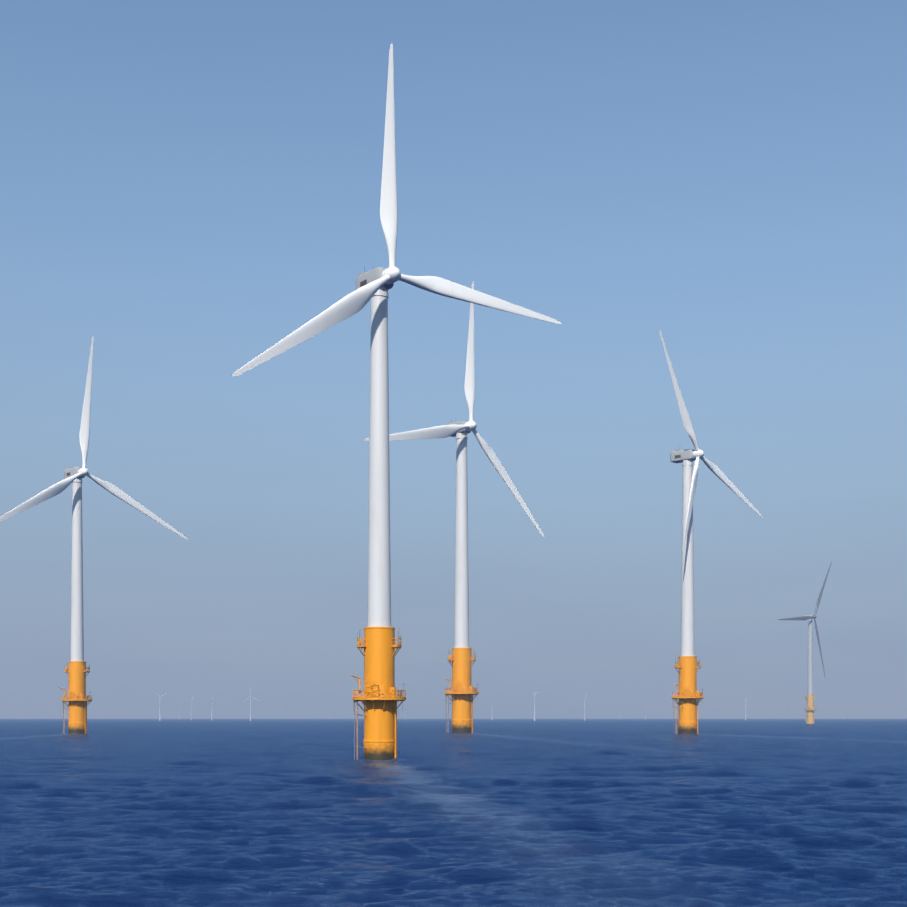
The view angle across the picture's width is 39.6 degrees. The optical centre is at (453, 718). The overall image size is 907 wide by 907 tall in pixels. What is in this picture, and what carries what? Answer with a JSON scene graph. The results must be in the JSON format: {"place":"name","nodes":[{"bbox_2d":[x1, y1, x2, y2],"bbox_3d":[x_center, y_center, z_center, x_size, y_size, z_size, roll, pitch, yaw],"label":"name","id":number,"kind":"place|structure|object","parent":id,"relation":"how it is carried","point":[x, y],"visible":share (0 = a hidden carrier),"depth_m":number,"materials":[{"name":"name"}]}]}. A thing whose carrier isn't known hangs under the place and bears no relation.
{"place":"outdoors","nodes":[
{"label":"outdoors","id":0,"kind":"place"},
{"bbox_2d":[0,718,906,906],"bbox_3d":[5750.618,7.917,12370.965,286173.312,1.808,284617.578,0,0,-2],"label":"sea","id":1,"kind":"structure","parent":0,"point":[487,812],"depth_m":102.47,"materials":[{"name":"liquid"}]},
{"bbox_2d":[0,336,187,733],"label":"turbine","id":2,"kind":"object","parent":1,"relation":"in","point":[77,699],"visible":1,"depth_m":635.06,"materials":[{"name":"metal"}]},
{"bbox_2d":[152,690,168,720],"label":"turbine","id":3,"kind":"object","parent":1,"relation":"in","point":[159,706],"visible":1,"depth_m":4528.14,"materials":[{"name":"white metal"}]},
{"bbox_2d":[188,694,194,719],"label":"turbine","id":4,"kind":"object","parent":1,"relation":"in","point":[191,706],"visible":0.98,"depth_m":5438.74,"materials":[{"name":"white metal"}]},
{"bbox_2d":[244,688,259,720],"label":"turbine","id":5,"kind":"object","parent":1,"relation":"in","point":[250,703],"visible":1,"depth_m":4356.67,"materials":[{"name":"white metal"}]},
{"bbox_2d":[232,43,560,760],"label":"turbine","id":6,"kind":"object","parent":1,"relation":"in","point":[379,698],"visible":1,"depth_m":230.40,"materials":[{"name":"metal"}]},
{"bbox_2d":[364,281,543,732],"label":"turbine","id":7,"kind":"object","parent":1,"relation":"in","point":[462,693],"visible":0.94,"depth_m":681.12,"materials":[{"name":"metal"}]},
{"bbox_2d":[532,685,541,720],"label":"turbine","id":8,"kind":"object","parent":1,"relation":"in","point":[534,703],"visible":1,"depth_m":4064.96,"materials":[{"name":"white metal"}]},
{"bbox_2d":[582,694,589,719],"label":"turbine","id":9,"kind":"object","parent":1,"relation":"in","point":[584,706],"visible":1,"depth_m":4996.31,"materials":[{"name":"white metal"}]},
{"bbox_2d":[659,329,762,733],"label":"turbine","id":10,"kind":"object","parent":1,"relation":"in","point":[689,695],"visible":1,"depth_m":645.30,"materials":[{"name":"metal"}]},
{"bbox_2d":[778,562,831,723],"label":"turbine","id":11,"kind":"object","parent":1,"relation":"in","point":[810,698],"visible":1,"depth_m":1840.47,"materials":[{"name":"metal"}]},
{"bbox_2d":[0,0,906,717],"label":"sky","id":12,"kind":"structure","parent":0,"point":[186,186],"materials":[{"name":"blue"}]}
]}

